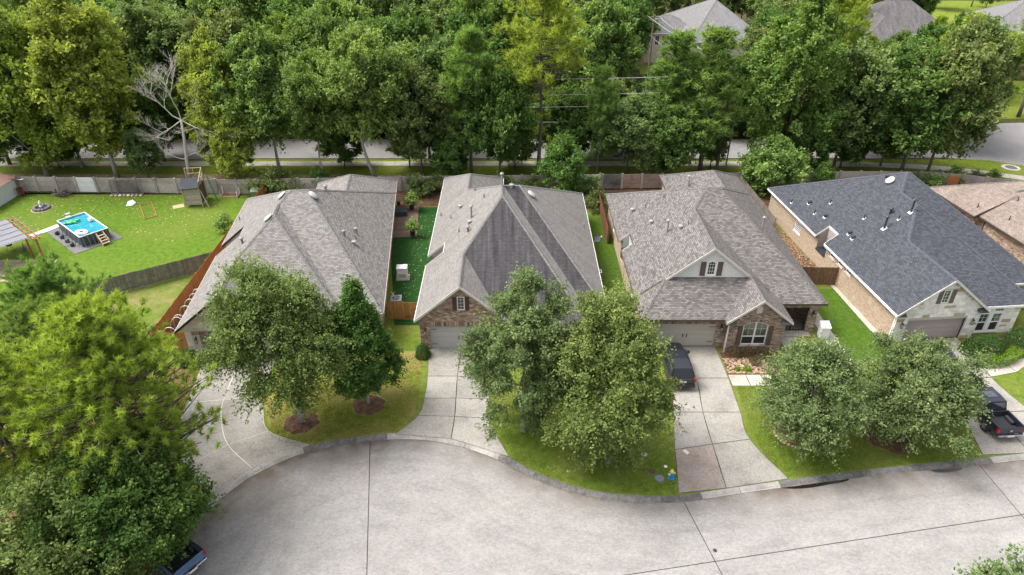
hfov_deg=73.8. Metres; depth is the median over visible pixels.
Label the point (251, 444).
driveway
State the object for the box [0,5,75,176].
sycamore tree
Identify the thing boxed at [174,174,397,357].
house
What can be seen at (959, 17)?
broadleaf tree
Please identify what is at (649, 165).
broadleaf tree
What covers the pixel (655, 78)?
broadleaf tree
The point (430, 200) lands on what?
planting bed
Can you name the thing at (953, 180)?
rust disc
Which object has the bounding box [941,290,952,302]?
window
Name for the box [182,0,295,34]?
broadleaf tree
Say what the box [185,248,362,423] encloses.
elm tree
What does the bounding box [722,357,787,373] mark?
river pebbles
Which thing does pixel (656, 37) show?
window
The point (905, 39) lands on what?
broadleaf tree
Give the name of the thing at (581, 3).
broadleaf tree
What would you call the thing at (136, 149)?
broadleaf tree
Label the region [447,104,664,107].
power line
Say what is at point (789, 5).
broadleaf tree
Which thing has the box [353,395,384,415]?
mulch ring
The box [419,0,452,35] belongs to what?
broadleaf tree
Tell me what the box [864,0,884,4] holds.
broadleaf tree
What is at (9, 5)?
pine tree
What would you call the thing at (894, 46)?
broadleaf tree
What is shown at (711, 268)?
window
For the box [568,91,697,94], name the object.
power line
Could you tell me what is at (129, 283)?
board fence
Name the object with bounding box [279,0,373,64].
broadleaf tree
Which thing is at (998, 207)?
house
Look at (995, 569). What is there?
elm tree
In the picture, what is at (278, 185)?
garden shrub
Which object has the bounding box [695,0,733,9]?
broadleaf tree
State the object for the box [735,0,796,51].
broadleaf tree
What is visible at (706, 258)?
house
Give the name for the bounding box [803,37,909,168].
broadleaf tree
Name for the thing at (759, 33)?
broadleaf tree
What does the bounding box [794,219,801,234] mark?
window
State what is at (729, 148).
support pole
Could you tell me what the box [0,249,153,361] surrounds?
pine tree
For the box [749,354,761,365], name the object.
bronze shrub
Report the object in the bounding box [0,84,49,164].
broadleaf tree
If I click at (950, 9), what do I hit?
lawn
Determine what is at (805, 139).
broadleaf tree
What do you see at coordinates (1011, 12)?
house
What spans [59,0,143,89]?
broadleaf tree
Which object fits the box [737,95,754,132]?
understory tree
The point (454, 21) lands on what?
broadleaf tree
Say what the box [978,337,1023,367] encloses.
clipped hedge
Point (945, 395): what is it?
elm tree
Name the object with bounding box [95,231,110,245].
wooden steps
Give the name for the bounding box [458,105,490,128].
understory tree
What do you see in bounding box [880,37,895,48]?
broadleaf tree
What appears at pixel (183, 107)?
understory tree
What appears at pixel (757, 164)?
shrubby tree
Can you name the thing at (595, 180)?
garden shrub
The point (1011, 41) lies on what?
broadleaf tree
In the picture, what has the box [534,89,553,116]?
understory tree
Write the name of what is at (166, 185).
concrete wall
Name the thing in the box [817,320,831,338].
storage cabinet
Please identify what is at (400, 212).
storage box
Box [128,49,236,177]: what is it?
dead tree
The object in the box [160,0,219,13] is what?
broadleaf tree
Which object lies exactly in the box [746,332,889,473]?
elm tree
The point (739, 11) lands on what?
broadleaf tree
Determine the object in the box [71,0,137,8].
broadleaf tree
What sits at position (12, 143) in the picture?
broadleaf tree
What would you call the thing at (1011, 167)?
manhole
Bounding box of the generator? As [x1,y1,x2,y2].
[396,264,409,280]
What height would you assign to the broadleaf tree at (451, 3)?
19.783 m
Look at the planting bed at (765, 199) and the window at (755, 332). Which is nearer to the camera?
the window at (755, 332)
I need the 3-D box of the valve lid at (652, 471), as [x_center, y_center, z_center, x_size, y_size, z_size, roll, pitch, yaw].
[9.228,12.093,44.975,0.480,0.045,0.480,0,32,0]
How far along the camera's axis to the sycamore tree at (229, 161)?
80.97 m
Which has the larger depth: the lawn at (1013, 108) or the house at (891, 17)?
the house at (891, 17)
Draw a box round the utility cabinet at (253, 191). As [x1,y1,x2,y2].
[250,187,258,196]
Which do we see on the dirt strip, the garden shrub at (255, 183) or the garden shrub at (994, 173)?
the garden shrub at (255, 183)
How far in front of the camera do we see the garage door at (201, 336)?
54.78 m
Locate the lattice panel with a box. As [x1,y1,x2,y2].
[108,180,143,193]
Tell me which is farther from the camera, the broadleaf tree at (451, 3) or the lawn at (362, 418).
the broadleaf tree at (451, 3)
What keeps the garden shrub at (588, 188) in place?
on the planting bed at (430, 200)
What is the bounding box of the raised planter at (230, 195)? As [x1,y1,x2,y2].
[219,187,240,197]
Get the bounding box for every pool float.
[63,219,79,224]
[75,229,88,234]
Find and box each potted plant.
[402,190,419,209]
[403,216,422,236]
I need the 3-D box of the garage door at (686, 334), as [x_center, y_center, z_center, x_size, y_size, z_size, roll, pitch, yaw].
[14.200,3.859,56.117,4.896,2.298,0.100,0,32,0]
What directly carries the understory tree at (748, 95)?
on the woodland floor
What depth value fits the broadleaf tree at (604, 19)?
91.39 m
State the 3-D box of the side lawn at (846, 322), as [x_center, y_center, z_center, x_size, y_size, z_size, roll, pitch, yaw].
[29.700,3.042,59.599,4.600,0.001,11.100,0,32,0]
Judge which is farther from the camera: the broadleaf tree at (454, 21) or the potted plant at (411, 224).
the broadleaf tree at (454, 21)
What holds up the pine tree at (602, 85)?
on the dirt strip
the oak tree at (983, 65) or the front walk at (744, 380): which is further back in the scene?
the oak tree at (983, 65)
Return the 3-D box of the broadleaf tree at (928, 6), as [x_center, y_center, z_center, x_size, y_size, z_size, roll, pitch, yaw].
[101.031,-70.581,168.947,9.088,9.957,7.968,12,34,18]
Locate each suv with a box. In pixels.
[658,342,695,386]
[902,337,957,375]
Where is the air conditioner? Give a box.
[390,295,402,309]
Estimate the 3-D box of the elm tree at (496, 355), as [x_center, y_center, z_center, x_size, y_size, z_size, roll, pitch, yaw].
[0.728,4.488,44.918,9.794,13.037,9.071,0,32,0]
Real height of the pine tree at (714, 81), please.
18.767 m
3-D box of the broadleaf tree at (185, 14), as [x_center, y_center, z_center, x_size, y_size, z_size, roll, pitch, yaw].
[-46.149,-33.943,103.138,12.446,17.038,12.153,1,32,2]
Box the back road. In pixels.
[2,123,1023,164]
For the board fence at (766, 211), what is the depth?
77.11 m
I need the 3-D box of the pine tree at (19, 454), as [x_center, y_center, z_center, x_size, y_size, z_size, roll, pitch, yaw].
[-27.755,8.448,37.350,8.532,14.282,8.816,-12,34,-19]
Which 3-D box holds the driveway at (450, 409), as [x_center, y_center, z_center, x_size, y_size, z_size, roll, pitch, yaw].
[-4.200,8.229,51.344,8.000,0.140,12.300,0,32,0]
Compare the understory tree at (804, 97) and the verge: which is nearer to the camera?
the verge
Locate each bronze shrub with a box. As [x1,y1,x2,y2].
[725,343,741,360]
[740,344,754,358]
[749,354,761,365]
[752,344,768,359]
[763,347,780,366]
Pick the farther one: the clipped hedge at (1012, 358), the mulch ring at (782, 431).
the clipped hedge at (1012, 358)
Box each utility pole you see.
[645,14,659,90]
[715,63,735,170]
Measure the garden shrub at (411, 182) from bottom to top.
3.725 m
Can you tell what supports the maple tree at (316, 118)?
on the dirt strip
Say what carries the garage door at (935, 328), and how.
in the house at (909, 251)
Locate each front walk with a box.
[728,375,770,385]
[781,337,799,353]
[983,338,1023,376]
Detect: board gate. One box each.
[150,332,188,350]
[386,300,417,319]
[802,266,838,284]
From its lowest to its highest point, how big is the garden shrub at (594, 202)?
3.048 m
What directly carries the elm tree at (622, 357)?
on the lawn at (408, 338)
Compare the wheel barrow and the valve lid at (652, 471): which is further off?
the wheel barrow
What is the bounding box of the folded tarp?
[126,200,136,206]
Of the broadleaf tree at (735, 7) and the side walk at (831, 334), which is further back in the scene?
the broadleaf tree at (735, 7)
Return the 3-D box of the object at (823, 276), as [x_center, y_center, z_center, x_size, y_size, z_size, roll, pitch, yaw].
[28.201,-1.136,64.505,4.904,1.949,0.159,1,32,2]
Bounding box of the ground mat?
[47,228,122,253]
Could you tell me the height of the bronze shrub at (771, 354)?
1.298 m
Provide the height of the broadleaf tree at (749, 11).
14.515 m
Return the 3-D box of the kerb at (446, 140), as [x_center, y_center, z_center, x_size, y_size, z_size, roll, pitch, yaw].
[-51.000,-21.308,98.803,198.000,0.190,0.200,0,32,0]
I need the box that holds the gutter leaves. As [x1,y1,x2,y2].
[191,441,1011,529]
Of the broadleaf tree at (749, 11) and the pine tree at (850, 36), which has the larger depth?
the broadleaf tree at (749, 11)
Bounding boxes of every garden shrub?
[210,211,233,231]
[237,167,278,194]
[259,164,304,192]
[404,173,436,199]
[417,171,442,197]
[497,169,515,184]
[518,174,542,187]
[562,176,588,191]
[572,176,601,196]
[584,172,604,191]
[584,187,606,213]
[913,170,946,186]
[927,172,950,185]
[945,165,967,184]
[967,168,990,177]
[987,168,1004,178]
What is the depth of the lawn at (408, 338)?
46.66 m
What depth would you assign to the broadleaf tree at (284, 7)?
97.68 m
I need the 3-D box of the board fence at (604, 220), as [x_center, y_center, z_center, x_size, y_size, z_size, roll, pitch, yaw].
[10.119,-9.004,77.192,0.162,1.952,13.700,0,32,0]
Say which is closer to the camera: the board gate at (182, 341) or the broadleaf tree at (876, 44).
the board gate at (182, 341)
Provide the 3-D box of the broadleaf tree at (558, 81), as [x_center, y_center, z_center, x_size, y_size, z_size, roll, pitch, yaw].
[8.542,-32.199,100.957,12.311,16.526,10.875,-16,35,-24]
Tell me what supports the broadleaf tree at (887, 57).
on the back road
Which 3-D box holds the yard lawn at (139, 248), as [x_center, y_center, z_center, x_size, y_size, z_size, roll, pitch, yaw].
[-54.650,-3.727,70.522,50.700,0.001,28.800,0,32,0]
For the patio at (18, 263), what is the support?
on the yard lawn at (139, 248)
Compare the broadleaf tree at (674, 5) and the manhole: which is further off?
the broadleaf tree at (674, 5)
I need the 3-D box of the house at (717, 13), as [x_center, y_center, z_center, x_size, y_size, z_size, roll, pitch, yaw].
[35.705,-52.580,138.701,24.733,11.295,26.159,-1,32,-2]
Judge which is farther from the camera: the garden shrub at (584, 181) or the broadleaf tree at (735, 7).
the broadleaf tree at (735, 7)
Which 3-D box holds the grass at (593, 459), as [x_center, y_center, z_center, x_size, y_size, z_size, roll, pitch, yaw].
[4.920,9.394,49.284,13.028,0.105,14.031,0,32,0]
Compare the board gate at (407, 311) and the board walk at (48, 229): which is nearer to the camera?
the board gate at (407, 311)
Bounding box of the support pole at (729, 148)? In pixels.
[725,114,735,168]
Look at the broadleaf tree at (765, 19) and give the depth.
104.07 m
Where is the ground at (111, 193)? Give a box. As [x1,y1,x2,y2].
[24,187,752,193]
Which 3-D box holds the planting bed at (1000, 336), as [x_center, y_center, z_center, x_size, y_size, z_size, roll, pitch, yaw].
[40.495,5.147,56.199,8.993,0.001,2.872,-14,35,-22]
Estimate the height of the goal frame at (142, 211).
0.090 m
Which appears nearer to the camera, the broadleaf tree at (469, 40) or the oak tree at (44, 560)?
the oak tree at (44, 560)
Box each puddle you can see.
[785,479,848,488]
[930,468,962,472]
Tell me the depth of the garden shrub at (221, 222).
73.48 m
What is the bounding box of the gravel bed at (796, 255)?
[778,233,815,271]
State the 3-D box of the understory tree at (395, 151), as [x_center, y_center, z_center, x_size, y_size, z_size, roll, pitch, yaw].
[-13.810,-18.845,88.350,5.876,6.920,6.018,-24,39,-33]
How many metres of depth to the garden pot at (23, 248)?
70.38 m
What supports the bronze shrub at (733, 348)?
on the flower bed at (723, 355)
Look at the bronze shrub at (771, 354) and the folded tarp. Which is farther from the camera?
the folded tarp
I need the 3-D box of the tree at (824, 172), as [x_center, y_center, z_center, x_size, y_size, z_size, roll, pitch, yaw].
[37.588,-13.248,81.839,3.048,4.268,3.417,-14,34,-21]
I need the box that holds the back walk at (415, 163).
[0,161,1023,179]
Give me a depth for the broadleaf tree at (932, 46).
96.91 m
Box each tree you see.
[0,0,42,19]
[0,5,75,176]
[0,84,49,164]
[0,111,23,162]
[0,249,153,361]
[0,285,227,497]
[0,293,102,441]
[0,339,80,501]
[0,462,151,574]
[12,5,93,167]
[12,119,84,168]
[19,0,146,177]
[19,411,229,574]
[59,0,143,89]
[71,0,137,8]
[80,21,144,114]
[99,0,122,12]
[102,0,192,134]
[110,66,191,161]
[119,126,167,177]
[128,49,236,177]
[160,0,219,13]
[164,6,201,78]
[170,20,255,166]
[170,77,197,129]
[171,4,246,111]
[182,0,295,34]
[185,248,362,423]
[192,18,304,172]
[202,112,257,178]
[237,14,276,60]
[249,0,346,62]
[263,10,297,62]
[266,44,343,171]
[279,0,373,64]
[294,0,351,18]
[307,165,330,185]
[309,19,417,176]
[313,129,365,168]
[323,274,412,403]
[345,0,416,24]
[361,4,446,88]
[381,59,462,175]
[384,118,427,167]
[392,34,457,161]
[402,0,427,38]
[414,34,469,91]
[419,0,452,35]
[430,135,469,175]
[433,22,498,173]
[438,0,492,51]
[440,2,517,83]
[451,261,591,446]
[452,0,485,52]
[453,52,543,173]
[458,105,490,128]
[477,0,521,47]
[482,0,578,95]
[491,0,594,174]
[493,129,542,168]
[521,91,537,121]
[526,80,599,151]
[532,129,589,191]
[534,7,596,90]
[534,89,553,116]
[536,278,694,477]
[547,0,645,92]
[568,0,615,13]
[578,71,639,140]
[581,62,622,173]
[591,90,666,173]
[592,0,661,60]
[628,133,669,173]
[629,87,652,102]
[637,27,716,169]
[639,0,654,16]
[641,0,686,16]
[641,99,715,172]
[648,64,673,89]
[671,20,746,170]
[682,0,695,7]
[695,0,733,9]
[695,133,731,167]
[719,77,754,125]
[726,0,746,13]
[731,51,761,101]
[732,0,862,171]
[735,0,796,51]
[735,1,746,18]
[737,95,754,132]
[737,127,813,197]
[738,3,805,57]
[740,0,756,28]
[741,24,783,84]
[745,0,758,16]
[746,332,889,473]
[748,0,802,26]
[774,0,808,26]
[788,118,840,173]
[792,88,808,102]
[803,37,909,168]
[805,0,873,51]
[811,160,836,181]
[825,123,876,167]
[836,0,875,37]
[840,33,884,61]
[844,328,998,469]
[857,39,927,158]
[860,132,906,165]
[862,41,1006,170]
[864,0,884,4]
[866,35,882,47]
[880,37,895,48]
[888,39,910,48]
[889,28,914,43]
[894,34,1011,171]
[897,35,911,44]
[901,20,960,50]
[912,0,940,14]
[918,44,936,51]
[925,13,952,37]
[933,9,1020,107]
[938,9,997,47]
[938,10,1013,48]
[952,543,1023,574]
[979,0,999,7]
[1000,21,1022,70]
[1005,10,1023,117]
[1007,34,1023,82]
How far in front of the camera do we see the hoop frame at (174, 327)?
59.03 m
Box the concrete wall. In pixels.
[13,170,1013,193]
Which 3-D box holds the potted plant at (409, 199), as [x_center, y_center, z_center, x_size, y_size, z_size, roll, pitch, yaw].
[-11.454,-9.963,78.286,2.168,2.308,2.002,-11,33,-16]
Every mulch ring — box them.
[284,412,319,434]
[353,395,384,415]
[777,426,807,446]
[861,418,914,453]
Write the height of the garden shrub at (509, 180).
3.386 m
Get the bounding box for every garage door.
[200,335,266,355]
[430,326,489,347]
[656,324,716,345]
[902,318,963,338]
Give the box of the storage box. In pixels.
[395,209,406,216]
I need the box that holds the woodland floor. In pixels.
[24,0,1023,194]
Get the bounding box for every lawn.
[0,194,250,300]
[0,206,1023,574]
[110,273,194,340]
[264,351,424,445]
[587,215,627,317]
[639,63,656,74]
[818,289,903,361]
[931,1,1013,23]
[998,81,1023,118]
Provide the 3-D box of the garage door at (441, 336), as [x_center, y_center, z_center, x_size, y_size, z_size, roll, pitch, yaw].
[-4.200,4.026,55.867,4.896,2.278,0.100,0,32,0]
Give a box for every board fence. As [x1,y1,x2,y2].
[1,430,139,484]
[4,252,210,306]
[150,182,268,334]
[595,177,609,242]
[739,173,775,225]
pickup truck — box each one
[138,523,206,574]
[973,381,1023,437]
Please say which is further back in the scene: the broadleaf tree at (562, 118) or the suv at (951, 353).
the broadleaf tree at (562, 118)
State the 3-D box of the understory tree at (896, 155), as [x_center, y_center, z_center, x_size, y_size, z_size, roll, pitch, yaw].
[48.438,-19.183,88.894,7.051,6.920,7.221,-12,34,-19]
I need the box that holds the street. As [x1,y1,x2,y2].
[160,439,1023,574]
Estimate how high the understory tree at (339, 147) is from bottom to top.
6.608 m
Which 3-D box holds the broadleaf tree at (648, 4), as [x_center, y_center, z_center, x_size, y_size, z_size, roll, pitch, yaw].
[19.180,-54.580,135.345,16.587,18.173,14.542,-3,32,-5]
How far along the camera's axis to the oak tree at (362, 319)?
46.44 m
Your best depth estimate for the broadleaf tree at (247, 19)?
97.73 m
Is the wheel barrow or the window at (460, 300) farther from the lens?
the wheel barrow
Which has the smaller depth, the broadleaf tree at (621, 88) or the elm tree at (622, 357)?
the elm tree at (622, 357)
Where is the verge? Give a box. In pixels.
[0,159,1023,180]
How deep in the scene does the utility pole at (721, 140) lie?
86.66 m
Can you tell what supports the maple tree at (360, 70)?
on the woodland floor
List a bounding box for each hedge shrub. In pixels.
[955,335,986,358]
[968,332,1005,363]
[1001,325,1023,357]
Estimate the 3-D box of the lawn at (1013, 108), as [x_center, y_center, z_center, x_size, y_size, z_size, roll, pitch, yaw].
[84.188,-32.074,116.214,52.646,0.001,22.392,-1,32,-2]
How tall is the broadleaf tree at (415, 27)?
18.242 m
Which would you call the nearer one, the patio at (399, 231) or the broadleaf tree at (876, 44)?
the patio at (399, 231)
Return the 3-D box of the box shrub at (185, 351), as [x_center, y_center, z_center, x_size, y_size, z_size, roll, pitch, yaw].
[-25.818,5.475,54.295,1.718,1.516,1.740,11,33,17]
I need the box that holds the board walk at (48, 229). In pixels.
[30,224,58,236]
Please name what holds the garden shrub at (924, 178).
on the planting bed
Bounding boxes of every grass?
[491,374,677,492]
[738,379,975,475]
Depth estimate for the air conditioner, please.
60.83 m
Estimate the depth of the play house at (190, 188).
79.04 m
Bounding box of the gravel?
[773,221,816,271]
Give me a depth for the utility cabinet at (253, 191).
81.26 m
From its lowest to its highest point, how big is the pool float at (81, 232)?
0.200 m
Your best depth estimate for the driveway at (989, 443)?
48.03 m
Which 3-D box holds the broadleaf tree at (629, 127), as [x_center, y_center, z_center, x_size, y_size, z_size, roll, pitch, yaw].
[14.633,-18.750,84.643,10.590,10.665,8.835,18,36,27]
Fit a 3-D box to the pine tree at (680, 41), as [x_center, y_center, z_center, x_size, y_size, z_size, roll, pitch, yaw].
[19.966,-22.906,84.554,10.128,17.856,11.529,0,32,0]
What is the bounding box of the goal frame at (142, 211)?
[139,202,156,218]
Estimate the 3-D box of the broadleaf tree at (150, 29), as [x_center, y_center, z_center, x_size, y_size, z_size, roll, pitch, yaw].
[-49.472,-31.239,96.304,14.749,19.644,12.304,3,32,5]
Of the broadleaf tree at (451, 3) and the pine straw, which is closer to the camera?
the pine straw
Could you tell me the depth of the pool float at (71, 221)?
73.55 m
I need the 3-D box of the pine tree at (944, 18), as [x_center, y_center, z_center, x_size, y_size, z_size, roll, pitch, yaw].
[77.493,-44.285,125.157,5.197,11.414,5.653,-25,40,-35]
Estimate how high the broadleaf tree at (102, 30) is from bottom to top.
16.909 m
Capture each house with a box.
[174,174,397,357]
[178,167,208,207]
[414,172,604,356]
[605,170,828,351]
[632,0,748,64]
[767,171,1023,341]
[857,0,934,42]
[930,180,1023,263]
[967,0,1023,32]
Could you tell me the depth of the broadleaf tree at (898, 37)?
127.29 m
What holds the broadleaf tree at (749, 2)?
on the woodland floor
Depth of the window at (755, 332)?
55.13 m
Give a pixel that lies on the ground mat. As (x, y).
(75, 249)
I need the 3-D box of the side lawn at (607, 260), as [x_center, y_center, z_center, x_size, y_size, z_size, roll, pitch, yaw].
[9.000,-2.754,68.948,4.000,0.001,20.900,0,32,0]
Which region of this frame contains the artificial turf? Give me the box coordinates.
[391,207,437,324]
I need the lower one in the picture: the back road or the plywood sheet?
the plywood sheet
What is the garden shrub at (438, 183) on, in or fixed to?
on the planting bed at (430, 200)
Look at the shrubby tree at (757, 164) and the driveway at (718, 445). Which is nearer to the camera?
the driveway at (718, 445)
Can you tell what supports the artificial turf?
on the lawn at (408, 338)
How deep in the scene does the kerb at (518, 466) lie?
44.88 m
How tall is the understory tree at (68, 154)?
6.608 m
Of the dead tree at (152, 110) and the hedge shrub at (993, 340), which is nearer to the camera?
the hedge shrub at (993, 340)
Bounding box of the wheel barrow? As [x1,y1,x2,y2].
[15,185,24,195]
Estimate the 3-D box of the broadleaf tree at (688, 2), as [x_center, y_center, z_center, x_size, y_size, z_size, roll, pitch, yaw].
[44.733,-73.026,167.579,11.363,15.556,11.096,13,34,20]
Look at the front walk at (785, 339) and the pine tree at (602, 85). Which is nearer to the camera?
the front walk at (785, 339)
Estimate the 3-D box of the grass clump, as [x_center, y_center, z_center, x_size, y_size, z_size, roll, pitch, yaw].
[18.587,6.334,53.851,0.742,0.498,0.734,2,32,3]
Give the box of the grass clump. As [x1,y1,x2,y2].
[742,365,751,372]
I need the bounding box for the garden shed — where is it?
[0,173,18,205]
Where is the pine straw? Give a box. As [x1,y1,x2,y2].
[0,362,197,574]
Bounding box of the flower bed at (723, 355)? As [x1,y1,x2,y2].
[720,352,779,373]
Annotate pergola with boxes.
[0,215,43,257]
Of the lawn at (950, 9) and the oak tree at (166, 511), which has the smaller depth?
the oak tree at (166, 511)
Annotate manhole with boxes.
[1002,164,1020,170]
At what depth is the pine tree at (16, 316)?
39.57 m
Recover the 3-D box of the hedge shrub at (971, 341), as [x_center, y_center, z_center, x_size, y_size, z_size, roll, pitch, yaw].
[37.615,4.696,55.556,2.268,1.529,2.260,21,37,30]
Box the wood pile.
[50,189,71,196]
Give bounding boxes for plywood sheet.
[173,204,183,208]
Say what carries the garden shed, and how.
on the yard lawn at (139, 248)
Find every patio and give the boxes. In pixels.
[0,259,57,281]
[392,206,418,237]
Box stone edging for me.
[773,421,801,448]
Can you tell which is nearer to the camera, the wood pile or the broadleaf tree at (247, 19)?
the wood pile
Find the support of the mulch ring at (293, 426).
on the lawn at (362, 418)
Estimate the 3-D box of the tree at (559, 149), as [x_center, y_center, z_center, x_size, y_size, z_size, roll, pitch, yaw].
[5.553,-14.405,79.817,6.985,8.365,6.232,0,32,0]
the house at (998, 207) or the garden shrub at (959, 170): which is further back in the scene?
the garden shrub at (959, 170)
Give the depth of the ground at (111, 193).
83.80 m
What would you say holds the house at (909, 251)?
on the lawn at (408, 338)
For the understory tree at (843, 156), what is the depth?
86.77 m
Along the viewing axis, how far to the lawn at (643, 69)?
133.65 m
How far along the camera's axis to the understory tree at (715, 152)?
87.33 m
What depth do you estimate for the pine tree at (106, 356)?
35.06 m
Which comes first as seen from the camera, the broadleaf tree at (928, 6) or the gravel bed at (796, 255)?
the gravel bed at (796, 255)
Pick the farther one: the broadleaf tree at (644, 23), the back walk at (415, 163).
the broadleaf tree at (644, 23)
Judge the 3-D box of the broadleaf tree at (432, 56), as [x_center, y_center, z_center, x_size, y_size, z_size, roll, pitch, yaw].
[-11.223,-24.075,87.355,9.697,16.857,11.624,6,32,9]
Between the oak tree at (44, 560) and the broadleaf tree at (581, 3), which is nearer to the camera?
the oak tree at (44, 560)
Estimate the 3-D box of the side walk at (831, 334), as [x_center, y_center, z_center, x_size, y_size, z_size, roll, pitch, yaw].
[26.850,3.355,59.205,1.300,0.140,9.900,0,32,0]
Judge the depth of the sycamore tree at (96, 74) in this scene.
78.11 m
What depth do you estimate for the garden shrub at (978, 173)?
84.51 m
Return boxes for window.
[457,297,464,309]
[654,36,659,44]
[706,261,716,274]
[740,322,768,343]
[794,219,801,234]
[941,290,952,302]
[974,314,989,330]
[986,313,1002,330]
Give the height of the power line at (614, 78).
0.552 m
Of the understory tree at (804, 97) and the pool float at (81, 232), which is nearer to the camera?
the pool float at (81, 232)
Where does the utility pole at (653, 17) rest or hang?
on the woodland floor
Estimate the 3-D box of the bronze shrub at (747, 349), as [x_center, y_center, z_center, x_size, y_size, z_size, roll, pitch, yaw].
[19.133,5.111,55.303,1.357,1.062,1.350,5,32,8]
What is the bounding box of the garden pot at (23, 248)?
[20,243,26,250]
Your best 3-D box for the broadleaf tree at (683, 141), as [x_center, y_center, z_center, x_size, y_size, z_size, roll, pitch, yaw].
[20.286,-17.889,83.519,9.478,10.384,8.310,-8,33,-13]
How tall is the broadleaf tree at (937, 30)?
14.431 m
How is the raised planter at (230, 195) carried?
on the yard lawn at (139, 248)
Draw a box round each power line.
[434,75,700,79]
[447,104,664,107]
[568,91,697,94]
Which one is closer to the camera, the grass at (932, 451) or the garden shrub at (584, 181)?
the grass at (932, 451)
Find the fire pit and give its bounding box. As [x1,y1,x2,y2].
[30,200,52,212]
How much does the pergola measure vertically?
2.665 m
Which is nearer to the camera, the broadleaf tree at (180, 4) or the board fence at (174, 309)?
the board fence at (174, 309)
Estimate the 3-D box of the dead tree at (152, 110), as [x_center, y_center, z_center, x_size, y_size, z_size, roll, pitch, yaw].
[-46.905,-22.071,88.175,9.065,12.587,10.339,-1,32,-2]
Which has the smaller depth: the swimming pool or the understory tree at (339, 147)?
the swimming pool
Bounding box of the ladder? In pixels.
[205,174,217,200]
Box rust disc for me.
[947,175,959,184]
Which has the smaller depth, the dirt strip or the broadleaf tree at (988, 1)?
the dirt strip
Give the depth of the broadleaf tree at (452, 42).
94.65 m
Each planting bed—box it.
[396,190,606,208]
[602,188,770,211]
[969,329,1023,367]
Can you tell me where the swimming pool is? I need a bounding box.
[57,212,111,247]
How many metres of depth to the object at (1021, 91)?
103.93 m
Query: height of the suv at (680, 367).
1.949 m
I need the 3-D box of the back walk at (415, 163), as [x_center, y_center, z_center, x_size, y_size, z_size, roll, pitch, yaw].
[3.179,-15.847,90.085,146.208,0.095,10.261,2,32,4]
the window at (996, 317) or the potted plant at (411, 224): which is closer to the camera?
the window at (996, 317)
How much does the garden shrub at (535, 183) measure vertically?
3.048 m
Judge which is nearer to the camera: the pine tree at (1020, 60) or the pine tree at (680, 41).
the pine tree at (680, 41)
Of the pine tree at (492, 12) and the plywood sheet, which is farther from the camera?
the pine tree at (492, 12)
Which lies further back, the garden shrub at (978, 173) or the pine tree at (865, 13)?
the pine tree at (865, 13)
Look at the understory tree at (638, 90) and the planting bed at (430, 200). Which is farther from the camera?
the understory tree at (638, 90)
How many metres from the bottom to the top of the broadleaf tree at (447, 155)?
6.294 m
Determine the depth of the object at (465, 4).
100.91 m
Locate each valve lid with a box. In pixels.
[648,468,655,473]
[654,474,664,481]
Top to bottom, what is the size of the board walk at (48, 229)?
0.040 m
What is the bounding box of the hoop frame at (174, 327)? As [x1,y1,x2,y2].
[163,289,195,332]
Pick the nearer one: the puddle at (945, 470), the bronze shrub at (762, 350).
the puddle at (945, 470)
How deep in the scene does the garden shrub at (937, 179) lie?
82.05 m
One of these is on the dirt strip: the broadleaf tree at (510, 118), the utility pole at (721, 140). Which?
the broadleaf tree at (510, 118)
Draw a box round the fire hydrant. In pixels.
[668,469,675,480]
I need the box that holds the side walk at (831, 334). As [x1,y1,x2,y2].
[815,313,850,360]
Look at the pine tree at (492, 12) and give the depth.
99.00 m
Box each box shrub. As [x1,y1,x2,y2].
[179,347,196,368]
[414,341,430,360]
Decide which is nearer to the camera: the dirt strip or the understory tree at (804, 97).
the dirt strip
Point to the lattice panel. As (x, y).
(124, 187)
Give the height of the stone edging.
0.135 m
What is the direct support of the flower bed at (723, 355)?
on the lawn at (408, 338)
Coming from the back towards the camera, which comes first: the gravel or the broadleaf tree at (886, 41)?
the broadleaf tree at (886, 41)
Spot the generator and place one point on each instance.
(402, 273)
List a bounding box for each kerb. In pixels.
[5,158,865,158]
[89,139,760,140]
[151,433,1023,574]
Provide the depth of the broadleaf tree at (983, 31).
88.65 m
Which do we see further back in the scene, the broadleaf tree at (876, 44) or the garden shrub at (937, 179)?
the broadleaf tree at (876, 44)
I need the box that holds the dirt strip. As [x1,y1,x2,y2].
[6,174,520,191]
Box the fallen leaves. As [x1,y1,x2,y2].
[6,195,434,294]
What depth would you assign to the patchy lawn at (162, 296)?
63.17 m
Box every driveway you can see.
[179,359,307,495]
[396,348,507,455]
[660,346,787,492]
[899,338,1023,454]
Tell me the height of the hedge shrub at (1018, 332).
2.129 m
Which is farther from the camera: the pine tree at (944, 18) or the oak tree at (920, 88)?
the pine tree at (944, 18)
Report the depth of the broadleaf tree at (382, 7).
105.80 m
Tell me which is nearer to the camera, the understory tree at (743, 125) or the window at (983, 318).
the window at (983, 318)

